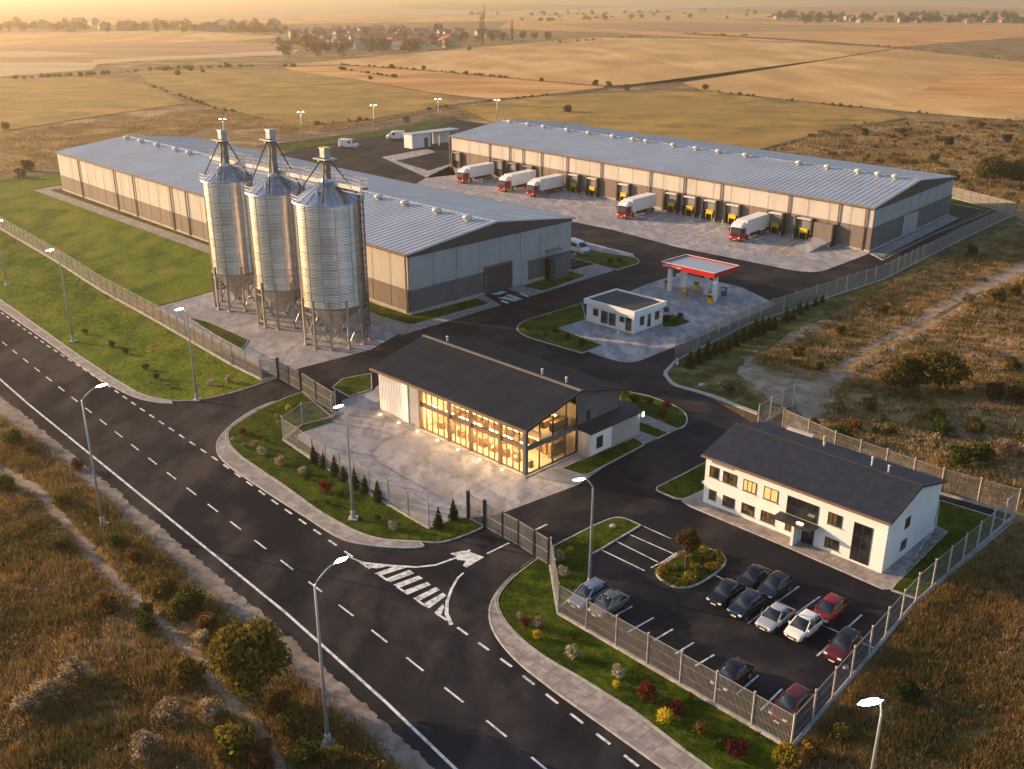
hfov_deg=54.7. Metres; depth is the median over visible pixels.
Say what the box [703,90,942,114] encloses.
field scrub
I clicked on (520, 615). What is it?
garden shrub
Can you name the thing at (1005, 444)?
wild bush
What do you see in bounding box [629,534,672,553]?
parking line
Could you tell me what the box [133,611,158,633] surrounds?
wild bush
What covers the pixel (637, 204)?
articulated truck
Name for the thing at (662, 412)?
garden shrub
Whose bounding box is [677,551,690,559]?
island shrub
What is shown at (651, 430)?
lawn
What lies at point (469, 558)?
arrow marking
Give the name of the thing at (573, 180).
dock door
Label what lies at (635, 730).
pavement
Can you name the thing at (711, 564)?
island shrub
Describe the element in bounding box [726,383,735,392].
garden shrub
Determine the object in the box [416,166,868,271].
loading yard
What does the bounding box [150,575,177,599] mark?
wild bush
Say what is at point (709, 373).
lawn
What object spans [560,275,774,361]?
kiosk yard
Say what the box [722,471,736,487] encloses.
window
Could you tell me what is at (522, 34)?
village tree
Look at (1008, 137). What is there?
wild bush
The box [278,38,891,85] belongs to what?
field
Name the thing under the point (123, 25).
village house
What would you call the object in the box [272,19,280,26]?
village house
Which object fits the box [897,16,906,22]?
village house
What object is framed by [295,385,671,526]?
showroom yard
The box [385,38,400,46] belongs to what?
village house
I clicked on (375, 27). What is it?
village house
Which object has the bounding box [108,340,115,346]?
garden shrub
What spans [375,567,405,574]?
hatch marking
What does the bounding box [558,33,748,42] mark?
field scrub
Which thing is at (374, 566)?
hatch marking
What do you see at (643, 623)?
parking line
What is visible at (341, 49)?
village tree
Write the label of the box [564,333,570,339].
garden shrub
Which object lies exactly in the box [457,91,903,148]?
field
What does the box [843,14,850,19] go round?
village house
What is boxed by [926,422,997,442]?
bare ground
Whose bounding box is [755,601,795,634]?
parked car
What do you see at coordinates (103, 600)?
wild bush
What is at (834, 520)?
window
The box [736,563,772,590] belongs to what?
parked car
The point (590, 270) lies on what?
pavement
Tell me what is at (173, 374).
lawn
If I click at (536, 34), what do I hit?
village tree
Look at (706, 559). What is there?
island shrub
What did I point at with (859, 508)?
office building
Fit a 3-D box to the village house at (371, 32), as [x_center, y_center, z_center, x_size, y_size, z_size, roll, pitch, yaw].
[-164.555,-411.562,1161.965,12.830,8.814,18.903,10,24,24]
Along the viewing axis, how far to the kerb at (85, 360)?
137.54 m
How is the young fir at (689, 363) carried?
on the lawn at (709, 373)
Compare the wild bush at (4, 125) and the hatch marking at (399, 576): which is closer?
the hatch marking at (399, 576)
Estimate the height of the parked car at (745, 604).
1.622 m
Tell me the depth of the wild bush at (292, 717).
68.51 m
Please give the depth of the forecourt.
303.19 m
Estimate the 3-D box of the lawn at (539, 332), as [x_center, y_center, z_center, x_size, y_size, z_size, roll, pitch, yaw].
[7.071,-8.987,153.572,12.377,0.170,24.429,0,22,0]
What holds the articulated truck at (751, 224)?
on the loading yard at (718, 241)
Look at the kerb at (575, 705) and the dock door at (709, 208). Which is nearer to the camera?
the kerb at (575, 705)
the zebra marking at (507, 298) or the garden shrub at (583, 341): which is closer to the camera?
the garden shrub at (583, 341)
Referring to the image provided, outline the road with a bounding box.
[0,309,660,768]
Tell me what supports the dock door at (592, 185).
in the warehouse at (817, 203)
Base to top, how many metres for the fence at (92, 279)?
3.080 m
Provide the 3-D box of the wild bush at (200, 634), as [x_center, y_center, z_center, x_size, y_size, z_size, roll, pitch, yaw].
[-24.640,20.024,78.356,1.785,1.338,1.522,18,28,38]
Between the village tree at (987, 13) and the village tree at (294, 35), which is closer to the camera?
the village tree at (294, 35)
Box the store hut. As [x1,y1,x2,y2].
[403,128,459,148]
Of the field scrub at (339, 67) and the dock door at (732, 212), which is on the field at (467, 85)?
the field scrub at (339, 67)
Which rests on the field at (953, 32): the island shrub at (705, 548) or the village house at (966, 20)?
the village house at (966, 20)
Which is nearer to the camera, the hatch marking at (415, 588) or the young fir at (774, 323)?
the hatch marking at (415, 588)
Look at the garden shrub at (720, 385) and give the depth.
128.01 m
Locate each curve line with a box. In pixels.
[350,550,470,567]
[444,573,463,624]
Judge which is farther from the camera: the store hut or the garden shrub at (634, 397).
the store hut
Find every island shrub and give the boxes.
[654,567,668,577]
[659,562,670,570]
[661,575,677,585]
[666,563,677,570]
[671,572,682,577]
[671,577,687,586]
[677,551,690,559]
[681,570,697,581]
[688,555,704,564]
[689,563,701,570]
[693,566,708,575]
[694,544,708,554]
[700,555,712,562]
[704,561,720,570]
[706,550,717,557]
[713,549,725,556]
[716,555,726,562]
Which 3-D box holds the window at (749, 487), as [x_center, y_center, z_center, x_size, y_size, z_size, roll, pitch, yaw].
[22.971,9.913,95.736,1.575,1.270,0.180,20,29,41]
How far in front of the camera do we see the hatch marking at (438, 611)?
82.78 m
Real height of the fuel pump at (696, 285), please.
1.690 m
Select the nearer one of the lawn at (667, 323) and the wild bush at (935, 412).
the wild bush at (935, 412)
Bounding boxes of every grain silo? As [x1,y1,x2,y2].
[199,129,264,311]
[244,128,317,329]
[291,146,373,350]
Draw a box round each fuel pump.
[680,287,689,298]
[692,280,700,291]
[705,293,714,304]
[719,287,727,297]
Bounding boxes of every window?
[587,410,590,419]
[593,307,598,316]
[596,435,602,448]
[619,315,624,322]
[639,315,644,326]
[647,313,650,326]
[654,310,659,320]
[707,489,715,501]
[708,465,718,479]
[721,495,734,509]
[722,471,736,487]
[740,502,753,517]
[742,479,756,495]
[759,510,774,525]
[762,486,778,503]
[783,524,791,532]
[823,536,838,552]
[826,512,842,528]
[900,538,906,551]
[904,515,910,529]
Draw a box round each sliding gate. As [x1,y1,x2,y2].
[276,357,334,411]
[466,490,549,564]
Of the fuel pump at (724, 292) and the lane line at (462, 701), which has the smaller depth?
the lane line at (462, 701)
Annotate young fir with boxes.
[685,350,695,368]
[694,347,702,363]
[702,339,712,359]
[710,341,718,355]
[717,338,725,353]
[724,337,731,349]
[731,331,739,347]
[737,324,748,342]
[745,325,752,340]
[751,317,761,336]
[759,315,766,333]
[765,315,771,330]
[771,315,778,328]
[781,305,790,321]
[790,307,796,319]
[796,301,803,315]
[812,297,817,306]
[820,293,824,302]
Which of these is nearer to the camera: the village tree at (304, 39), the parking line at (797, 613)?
the parking line at (797, 613)
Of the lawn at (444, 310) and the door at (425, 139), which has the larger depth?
the door at (425, 139)
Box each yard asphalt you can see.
[217,120,1012,742]
[485,290,529,304]
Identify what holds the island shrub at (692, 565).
on the lawn at (679, 561)
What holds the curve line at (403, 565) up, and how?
on the road
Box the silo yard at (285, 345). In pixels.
[155,284,397,375]
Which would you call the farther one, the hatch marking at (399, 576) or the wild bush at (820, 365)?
the wild bush at (820, 365)
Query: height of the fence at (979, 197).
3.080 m
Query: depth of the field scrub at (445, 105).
474.49 m
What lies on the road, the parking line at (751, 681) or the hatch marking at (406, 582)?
the hatch marking at (406, 582)
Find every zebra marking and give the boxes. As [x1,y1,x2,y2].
[492,291,505,294]
[499,296,517,300]
[507,294,520,299]
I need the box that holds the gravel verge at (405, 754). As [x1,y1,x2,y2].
[0,395,433,768]
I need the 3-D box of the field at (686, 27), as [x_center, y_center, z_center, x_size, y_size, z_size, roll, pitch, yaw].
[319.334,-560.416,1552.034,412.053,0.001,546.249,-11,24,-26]
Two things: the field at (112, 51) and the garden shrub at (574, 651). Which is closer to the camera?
the garden shrub at (574, 651)
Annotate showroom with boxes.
[369,335,643,477]
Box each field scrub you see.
[12,64,253,78]
[149,84,368,124]
[279,63,397,77]
[340,63,507,77]
[356,86,607,121]
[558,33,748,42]
[640,48,898,83]
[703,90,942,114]
[807,117,901,135]
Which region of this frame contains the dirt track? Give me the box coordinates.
[736,258,1023,437]
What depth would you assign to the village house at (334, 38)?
977.05 m
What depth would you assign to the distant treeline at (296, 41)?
1007.08 m
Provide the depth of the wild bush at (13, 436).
112.61 m
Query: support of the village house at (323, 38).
on the ground at (1006, 49)
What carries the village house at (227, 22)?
on the ground at (1006, 49)
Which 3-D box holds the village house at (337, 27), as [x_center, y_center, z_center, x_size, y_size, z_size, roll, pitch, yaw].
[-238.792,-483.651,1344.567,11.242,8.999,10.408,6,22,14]
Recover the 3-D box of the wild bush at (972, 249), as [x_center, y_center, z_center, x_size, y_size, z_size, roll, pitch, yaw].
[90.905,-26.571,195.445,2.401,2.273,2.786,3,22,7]
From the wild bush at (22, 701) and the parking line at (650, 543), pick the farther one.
the parking line at (650, 543)
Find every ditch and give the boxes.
[355,88,604,124]
[608,48,899,87]
[684,33,897,47]
[761,118,903,149]
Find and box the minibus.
[571,237,588,254]
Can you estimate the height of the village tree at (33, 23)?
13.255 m
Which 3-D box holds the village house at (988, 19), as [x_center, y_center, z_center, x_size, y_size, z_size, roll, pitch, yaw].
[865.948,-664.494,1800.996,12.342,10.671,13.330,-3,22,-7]
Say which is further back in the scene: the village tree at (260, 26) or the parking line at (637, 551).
the village tree at (260, 26)
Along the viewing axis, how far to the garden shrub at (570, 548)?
90.96 m
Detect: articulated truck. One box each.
[456,162,493,182]
[497,169,535,191]
[526,174,564,196]
[616,192,656,218]
[729,212,769,241]
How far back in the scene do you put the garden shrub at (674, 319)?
154.07 m
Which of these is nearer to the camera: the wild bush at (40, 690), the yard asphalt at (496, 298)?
the wild bush at (40, 690)
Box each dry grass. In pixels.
[0,106,494,173]
[0,415,411,768]
[753,221,1023,512]
[774,117,1023,208]
[777,519,1023,768]
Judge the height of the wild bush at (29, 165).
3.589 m
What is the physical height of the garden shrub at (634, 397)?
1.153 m
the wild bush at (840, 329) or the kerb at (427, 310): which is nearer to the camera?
the wild bush at (840, 329)
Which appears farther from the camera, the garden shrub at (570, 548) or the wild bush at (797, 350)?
the wild bush at (797, 350)
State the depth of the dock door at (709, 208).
224.75 m
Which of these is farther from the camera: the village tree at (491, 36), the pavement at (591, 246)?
the village tree at (491, 36)
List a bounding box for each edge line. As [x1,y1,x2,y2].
[0,379,456,768]
[1,312,639,766]
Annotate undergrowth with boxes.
[0,423,389,768]
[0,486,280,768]
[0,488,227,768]
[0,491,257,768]
[789,231,1023,495]
[822,119,1019,198]
[824,522,1023,768]
[824,524,1023,768]
[834,532,1023,768]
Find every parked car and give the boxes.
[567,576,609,611]
[588,588,630,620]
[706,577,744,608]
[710,656,753,693]
[727,587,765,621]
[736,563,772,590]
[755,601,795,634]
[756,569,792,602]
[768,682,814,727]
[784,608,823,644]
[813,592,847,626]
[823,625,863,664]
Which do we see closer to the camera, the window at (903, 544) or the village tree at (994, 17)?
the window at (903, 544)
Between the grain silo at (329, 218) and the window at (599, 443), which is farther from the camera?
the grain silo at (329, 218)
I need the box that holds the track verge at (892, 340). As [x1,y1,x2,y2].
[839,290,985,371]
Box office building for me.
[701,421,946,572]
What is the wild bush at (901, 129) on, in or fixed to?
on the ground at (1006, 49)
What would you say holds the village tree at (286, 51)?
on the ground at (1006, 49)
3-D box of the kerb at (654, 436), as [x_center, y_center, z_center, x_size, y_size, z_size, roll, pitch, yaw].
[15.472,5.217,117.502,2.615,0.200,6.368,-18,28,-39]
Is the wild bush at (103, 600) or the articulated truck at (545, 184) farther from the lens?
the articulated truck at (545, 184)
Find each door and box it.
[424,137,427,146]
[450,151,462,168]
[487,263,510,293]
[493,159,504,176]
[506,161,518,173]
[522,164,534,169]
[545,258,549,278]
[567,173,580,193]
[584,176,599,197]
[600,310,615,326]
[615,182,631,200]
[625,316,631,331]
[662,191,679,213]
[680,194,698,217]
[700,198,718,221]
[722,202,742,223]
[766,210,785,235]
[792,215,814,239]
[800,530,814,545]
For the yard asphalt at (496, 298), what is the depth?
168.65 m
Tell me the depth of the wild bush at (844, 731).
67.94 m
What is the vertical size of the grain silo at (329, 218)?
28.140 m
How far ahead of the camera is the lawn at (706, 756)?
74.48 m
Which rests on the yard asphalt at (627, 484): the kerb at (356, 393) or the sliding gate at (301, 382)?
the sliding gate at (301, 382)
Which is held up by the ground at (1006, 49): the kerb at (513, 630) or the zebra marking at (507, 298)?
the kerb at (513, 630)
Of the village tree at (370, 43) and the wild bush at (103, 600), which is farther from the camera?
the village tree at (370, 43)
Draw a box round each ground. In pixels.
[0,11,1023,768]
[784,317,853,343]
[891,461,925,470]
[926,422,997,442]
[947,344,1023,364]
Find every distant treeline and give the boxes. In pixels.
[3,20,281,31]
[271,38,437,46]
[278,27,493,33]
[469,8,706,14]
[538,16,612,20]
[767,13,1000,21]
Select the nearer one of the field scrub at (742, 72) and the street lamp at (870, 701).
the street lamp at (870, 701)
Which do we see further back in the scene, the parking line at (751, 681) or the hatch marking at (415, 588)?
the hatch marking at (415, 588)
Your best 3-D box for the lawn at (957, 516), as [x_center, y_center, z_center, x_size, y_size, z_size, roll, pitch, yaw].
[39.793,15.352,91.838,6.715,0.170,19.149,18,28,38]
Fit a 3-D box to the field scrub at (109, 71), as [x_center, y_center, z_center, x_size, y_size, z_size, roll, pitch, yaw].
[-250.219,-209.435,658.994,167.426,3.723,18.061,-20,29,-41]
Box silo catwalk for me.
[209,149,367,194]
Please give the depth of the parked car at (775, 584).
84.33 m
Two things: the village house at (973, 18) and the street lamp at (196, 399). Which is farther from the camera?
the village house at (973, 18)
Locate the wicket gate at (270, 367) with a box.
[260,357,276,379]
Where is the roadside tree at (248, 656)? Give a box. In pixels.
[204,614,292,707]
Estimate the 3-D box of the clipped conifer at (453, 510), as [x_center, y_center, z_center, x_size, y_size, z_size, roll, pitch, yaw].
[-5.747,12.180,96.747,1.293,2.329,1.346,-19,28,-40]
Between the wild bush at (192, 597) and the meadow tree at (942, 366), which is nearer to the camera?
the wild bush at (192, 597)
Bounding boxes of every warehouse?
[53,135,574,314]
[448,120,956,252]
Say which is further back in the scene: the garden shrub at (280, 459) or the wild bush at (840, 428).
the wild bush at (840, 428)
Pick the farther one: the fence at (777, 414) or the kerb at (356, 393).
the kerb at (356, 393)
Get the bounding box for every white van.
[338,138,358,148]
[386,130,404,139]
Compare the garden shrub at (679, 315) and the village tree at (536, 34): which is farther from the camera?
the village tree at (536, 34)
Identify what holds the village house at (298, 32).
on the ground at (1006, 49)
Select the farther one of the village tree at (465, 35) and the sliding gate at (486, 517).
the village tree at (465, 35)
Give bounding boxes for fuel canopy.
[661,254,738,301]
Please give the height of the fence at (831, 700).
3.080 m
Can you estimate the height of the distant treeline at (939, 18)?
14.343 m
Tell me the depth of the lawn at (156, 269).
201.97 m
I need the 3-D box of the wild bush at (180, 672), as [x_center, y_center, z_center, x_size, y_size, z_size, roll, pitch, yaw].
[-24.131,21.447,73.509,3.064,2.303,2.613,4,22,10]
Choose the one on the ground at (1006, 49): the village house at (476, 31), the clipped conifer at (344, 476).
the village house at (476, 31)
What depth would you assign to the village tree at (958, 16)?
1863.14 m
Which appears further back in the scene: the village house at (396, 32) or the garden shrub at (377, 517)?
the village house at (396, 32)
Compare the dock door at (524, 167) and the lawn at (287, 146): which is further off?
the lawn at (287, 146)
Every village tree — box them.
[19,24,26,30]
[29,21,37,29]
[51,22,60,32]
[76,21,83,29]
[139,21,150,29]
[152,24,159,31]
[161,21,171,30]
[169,20,179,29]
[236,23,244,32]
[256,23,265,31]
[265,19,274,27]
[281,44,292,57]
[289,32,297,38]
[299,34,313,45]
[302,42,310,51]
[310,42,323,56]
[333,43,347,56]
[345,38,353,48]
[364,40,374,52]
[375,38,389,54]
[402,38,414,52]
[429,33,437,41]
[433,22,443,32]
[441,40,450,49]
[460,31,468,40]
[487,32,495,42]
[498,32,505,40]
[519,30,526,39]
[530,31,537,38]
[544,32,551,40]
[788,10,797,18]
[802,14,811,23]
[816,16,823,23]
[830,14,837,20]
[865,13,871,20]
[885,15,894,22]
[897,11,904,17]
[904,14,914,23]
[934,10,940,16]
[956,12,963,21]
[960,12,968,20]
[983,10,989,16]
[990,14,998,22]
[1011,15,1018,23]
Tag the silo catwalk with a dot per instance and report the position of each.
(341, 183)
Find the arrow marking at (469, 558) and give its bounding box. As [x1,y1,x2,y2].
[450,551,482,567]
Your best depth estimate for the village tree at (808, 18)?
1706.05 m
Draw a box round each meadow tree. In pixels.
[879,355,932,387]
[918,349,973,390]
[972,155,1015,186]
[1006,158,1023,187]
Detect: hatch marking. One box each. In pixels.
[366,565,388,567]
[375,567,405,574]
[385,570,413,581]
[394,576,422,587]
[403,582,429,594]
[413,587,439,600]
[422,593,445,607]
[434,604,443,615]
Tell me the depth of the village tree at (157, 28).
1339.85 m
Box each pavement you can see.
[0,300,170,402]
[35,186,209,253]
[217,401,421,546]
[352,263,612,334]
[490,557,706,768]
[571,242,634,256]
[640,414,675,431]
[684,491,945,587]
[872,216,958,255]
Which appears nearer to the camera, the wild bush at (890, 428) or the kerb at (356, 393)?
the wild bush at (890, 428)
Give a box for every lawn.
[0,173,212,306]
[0,230,271,399]
[52,189,208,244]
[191,318,247,348]
[228,392,481,541]
[276,117,455,150]
[293,411,331,433]
[334,373,370,395]
[364,298,487,323]
[498,559,779,768]
[518,303,600,351]
[524,271,584,290]
[554,518,637,604]
[564,438,642,473]
[572,250,638,268]
[620,391,686,427]
[640,422,665,436]
[657,462,705,497]
[658,549,723,586]
[662,314,689,326]
[668,216,1021,412]
[875,208,990,258]
[893,501,1009,597]
[951,196,995,210]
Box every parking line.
[602,550,644,570]
[611,606,632,617]
[617,541,657,561]
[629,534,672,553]
[633,617,653,629]
[654,629,673,640]
[694,654,713,665]
[715,575,873,647]
[736,675,758,693]
[747,586,799,623]
[761,689,782,709]
[796,596,820,612]
[816,615,861,655]
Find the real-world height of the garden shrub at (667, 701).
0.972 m
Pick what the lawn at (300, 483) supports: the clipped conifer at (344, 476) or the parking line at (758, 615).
the clipped conifer at (344, 476)
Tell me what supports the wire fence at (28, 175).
on the ground at (1006, 49)
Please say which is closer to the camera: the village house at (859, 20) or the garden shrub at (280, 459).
the garden shrub at (280, 459)
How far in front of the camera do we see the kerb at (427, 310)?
160.49 m
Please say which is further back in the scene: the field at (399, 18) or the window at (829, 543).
the field at (399, 18)
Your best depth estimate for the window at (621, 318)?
150.97 m
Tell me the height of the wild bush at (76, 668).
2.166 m
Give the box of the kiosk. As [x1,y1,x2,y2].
[584,288,668,333]
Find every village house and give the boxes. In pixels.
[38,19,49,28]
[63,22,75,31]
[70,17,87,25]
[90,16,99,24]
[97,20,108,29]
[115,20,138,30]
[180,17,191,26]
[201,22,218,30]
[218,19,232,29]
[243,20,255,26]
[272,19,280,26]
[288,29,300,37]
[319,35,326,42]
[325,29,335,33]
[330,35,339,43]
[331,25,340,29]
[331,34,345,38]
[332,29,345,34]
[334,38,345,42]
[350,30,363,34]
[353,37,370,49]
[355,40,365,49]
[361,34,373,37]
[366,30,379,33]
[372,24,383,30]
[373,34,384,37]
[377,30,388,33]
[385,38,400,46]
[391,40,405,49]
[395,30,407,35]
[397,28,411,33]
[406,37,424,48]
[411,36,430,45]
[418,28,430,36]
[422,27,433,33]
[424,33,441,40]
[442,33,455,44]
[442,38,455,47]
[445,32,458,41]
[474,29,487,35]
[489,30,498,37]
[496,31,507,39]
[834,16,843,21]
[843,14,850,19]
[856,17,863,22]
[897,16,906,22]
[961,18,972,22]
[970,16,977,22]
[983,16,992,22]
[995,17,1007,22]
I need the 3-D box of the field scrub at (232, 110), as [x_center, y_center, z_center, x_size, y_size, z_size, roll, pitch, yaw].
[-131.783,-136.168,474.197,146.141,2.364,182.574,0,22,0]
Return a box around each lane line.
[2,342,546,768]
[487,542,508,553]
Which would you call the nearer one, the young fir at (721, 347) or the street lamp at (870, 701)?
the street lamp at (870, 701)
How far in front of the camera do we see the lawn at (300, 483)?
103.92 m
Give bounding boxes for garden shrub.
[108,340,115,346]
[122,348,128,353]
[141,363,149,369]
[206,378,214,385]
[225,374,231,381]
[238,428,246,434]
[249,440,259,447]
[257,447,267,454]
[274,454,285,465]
[297,466,306,472]
[303,472,311,479]
[318,480,331,492]
[334,489,343,497]
[373,513,381,520]
[387,520,398,529]
[516,612,522,618]
[521,616,531,626]
[532,615,544,628]
[532,629,543,639]
[552,327,559,333]
[554,549,565,560]
[557,565,569,576]
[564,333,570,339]
[564,643,579,659]
[566,545,574,553]
[566,630,575,639]
[578,338,586,345]
[611,663,626,678]
[612,680,619,688]
[630,394,639,402]
[635,680,658,701]
[645,397,653,405]
[656,409,666,417]
[656,706,672,723]
[661,400,671,408]
[661,696,673,709]
[663,314,670,321]
[668,699,685,715]
[671,317,678,323]
[677,312,683,318]
[685,691,693,701]
[692,718,711,738]
[713,738,722,749]
[715,381,727,391]
[725,737,751,758]
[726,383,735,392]
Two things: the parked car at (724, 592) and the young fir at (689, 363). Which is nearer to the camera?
the parked car at (724, 592)
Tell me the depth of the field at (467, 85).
576.20 m
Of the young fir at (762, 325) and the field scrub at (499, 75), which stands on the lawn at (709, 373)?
the young fir at (762, 325)
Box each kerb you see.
[0,229,276,400]
[0,300,172,403]
[190,318,248,349]
[216,400,423,548]
[227,391,482,543]
[332,373,371,396]
[369,298,490,324]
[488,557,709,768]
[497,558,784,768]
[517,302,603,353]
[521,271,586,290]
[552,517,641,608]
[560,437,643,474]
[571,250,638,269]
[620,391,687,429]
[639,421,668,438]
[656,461,705,499]
[656,546,726,588]
[661,314,690,327]
[663,361,757,414]
[682,491,947,589]
[871,210,987,259]
[890,499,1012,600]
[952,198,999,210]
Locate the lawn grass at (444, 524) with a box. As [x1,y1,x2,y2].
[0,230,1008,768]
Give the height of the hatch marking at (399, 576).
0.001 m
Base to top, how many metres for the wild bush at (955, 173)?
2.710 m
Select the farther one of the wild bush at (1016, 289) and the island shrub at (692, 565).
the wild bush at (1016, 289)
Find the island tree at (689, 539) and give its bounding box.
[674,528,701,568]
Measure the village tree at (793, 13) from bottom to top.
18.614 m
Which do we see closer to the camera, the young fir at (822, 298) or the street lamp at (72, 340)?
the street lamp at (72, 340)
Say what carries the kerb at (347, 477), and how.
on the ground at (1006, 49)
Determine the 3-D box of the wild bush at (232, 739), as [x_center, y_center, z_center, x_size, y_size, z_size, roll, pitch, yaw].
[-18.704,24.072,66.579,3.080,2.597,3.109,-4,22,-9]
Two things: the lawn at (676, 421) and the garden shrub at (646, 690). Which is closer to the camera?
the garden shrub at (646, 690)
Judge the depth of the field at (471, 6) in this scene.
4169.24 m
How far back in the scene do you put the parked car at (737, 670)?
73.46 m
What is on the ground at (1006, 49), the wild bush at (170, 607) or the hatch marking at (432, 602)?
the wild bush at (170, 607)
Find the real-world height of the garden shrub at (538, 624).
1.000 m
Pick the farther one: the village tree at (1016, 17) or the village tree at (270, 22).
the village tree at (1016, 17)
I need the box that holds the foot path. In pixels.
[0,460,294,768]
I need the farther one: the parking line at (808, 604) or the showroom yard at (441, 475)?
the showroom yard at (441, 475)
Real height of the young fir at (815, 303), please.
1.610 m
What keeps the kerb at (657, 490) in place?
on the ground at (1006, 49)
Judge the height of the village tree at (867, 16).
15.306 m
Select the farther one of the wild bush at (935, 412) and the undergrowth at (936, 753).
the wild bush at (935, 412)
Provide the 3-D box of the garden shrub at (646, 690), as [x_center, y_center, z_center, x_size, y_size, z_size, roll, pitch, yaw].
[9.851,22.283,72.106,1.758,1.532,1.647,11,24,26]
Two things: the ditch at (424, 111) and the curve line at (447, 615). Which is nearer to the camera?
the curve line at (447, 615)
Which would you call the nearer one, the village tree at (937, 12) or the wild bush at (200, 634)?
the wild bush at (200, 634)
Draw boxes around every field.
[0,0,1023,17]
[0,12,1023,24]
[0,31,278,46]
[0,41,296,62]
[0,51,88,56]
[0,62,97,76]
[0,77,186,131]
[93,50,297,63]
[136,69,461,125]
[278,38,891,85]
[284,66,601,98]
[399,1,625,10]
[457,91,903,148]
[500,17,1023,46]
[546,22,938,32]
[641,6,1023,12]
[684,49,1023,120]
[892,71,1023,109]
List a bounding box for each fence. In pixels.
[0,166,59,181]
[0,217,261,379]
[255,109,459,146]
[280,416,429,528]
[281,390,336,438]
[549,537,796,742]
[674,203,1016,360]
[758,404,1019,514]
[759,383,795,421]
[792,488,1021,745]
[952,186,1016,213]
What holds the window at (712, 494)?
in the office building
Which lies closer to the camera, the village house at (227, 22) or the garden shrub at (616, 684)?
the garden shrub at (616, 684)
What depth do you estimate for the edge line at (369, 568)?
87.32 m
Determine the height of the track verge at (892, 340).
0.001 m
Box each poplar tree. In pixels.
[478,13,485,43]
[510,20,513,40]
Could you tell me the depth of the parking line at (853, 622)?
80.82 m
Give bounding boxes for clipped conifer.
[307,445,319,463]
[318,450,327,469]
[329,455,339,476]
[339,463,347,481]
[349,468,359,489]
[359,474,368,494]
[371,480,383,502]
[432,507,445,529]
[447,499,458,521]
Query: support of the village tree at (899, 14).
on the ground at (1006, 49)
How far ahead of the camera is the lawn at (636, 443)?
109.74 m
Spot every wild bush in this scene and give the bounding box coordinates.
[0,122,9,128]
[0,473,16,493]
[2,428,22,445]
[9,691,41,715]
[13,168,26,177]
[20,159,34,170]
[23,444,39,456]
[28,675,62,706]
[52,491,72,508]
[52,537,71,554]
[54,655,93,690]
[69,457,83,470]
[93,590,117,613]
[106,531,127,549]
[124,547,143,563]
[128,728,162,762]
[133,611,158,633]
[137,600,155,617]
[149,695,187,728]
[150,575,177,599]
[163,598,188,620]
[168,654,208,691]
[170,585,207,619]
[191,628,209,646]
[195,611,217,631]
[197,695,229,725]
[211,718,255,765]
[247,736,275,768]
[267,688,291,715]
[275,706,307,738]
[292,737,322,768]
[319,744,345,768]
[402,116,409,122]
[563,104,571,111]
[623,84,630,90]
[771,739,802,768]
[791,345,805,356]
[800,735,829,766]
[801,417,821,433]
[814,361,824,370]
[827,423,853,444]
[828,722,853,745]
[834,325,846,334]
[847,418,862,432]
[861,128,869,134]
[862,396,877,410]
[878,304,889,313]
[884,422,897,434]
[896,678,923,705]
[898,127,905,134]
[927,407,946,420]
[928,153,939,161]
[928,416,955,436]
[944,136,954,144]
[945,443,975,468]
[949,170,960,179]
[958,291,977,304]
[964,416,986,433]
[966,244,977,254]
[970,441,997,462]
[976,121,985,127]
[984,382,1005,400]
[985,287,1006,302]
[995,438,1017,457]
[1002,134,1012,141]
[1003,355,1022,370]
[1005,385,1023,405]
[1007,284,1022,295]
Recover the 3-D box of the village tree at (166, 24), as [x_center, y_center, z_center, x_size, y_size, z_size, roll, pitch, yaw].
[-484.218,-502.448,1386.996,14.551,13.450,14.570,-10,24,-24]
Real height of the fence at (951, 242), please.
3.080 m
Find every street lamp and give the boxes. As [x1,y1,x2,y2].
[0,220,10,284]
[46,249,77,342]
[81,383,108,527]
[175,308,201,401]
[313,556,347,748]
[333,404,357,520]
[573,477,593,580]
[857,698,883,768]
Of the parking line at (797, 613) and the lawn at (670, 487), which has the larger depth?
the lawn at (670, 487)
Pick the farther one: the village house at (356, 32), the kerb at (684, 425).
the village house at (356, 32)
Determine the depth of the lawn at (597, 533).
92.08 m
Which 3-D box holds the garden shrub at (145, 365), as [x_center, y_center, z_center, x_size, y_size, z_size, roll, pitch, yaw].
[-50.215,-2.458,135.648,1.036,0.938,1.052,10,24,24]
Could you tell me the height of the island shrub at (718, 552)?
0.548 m

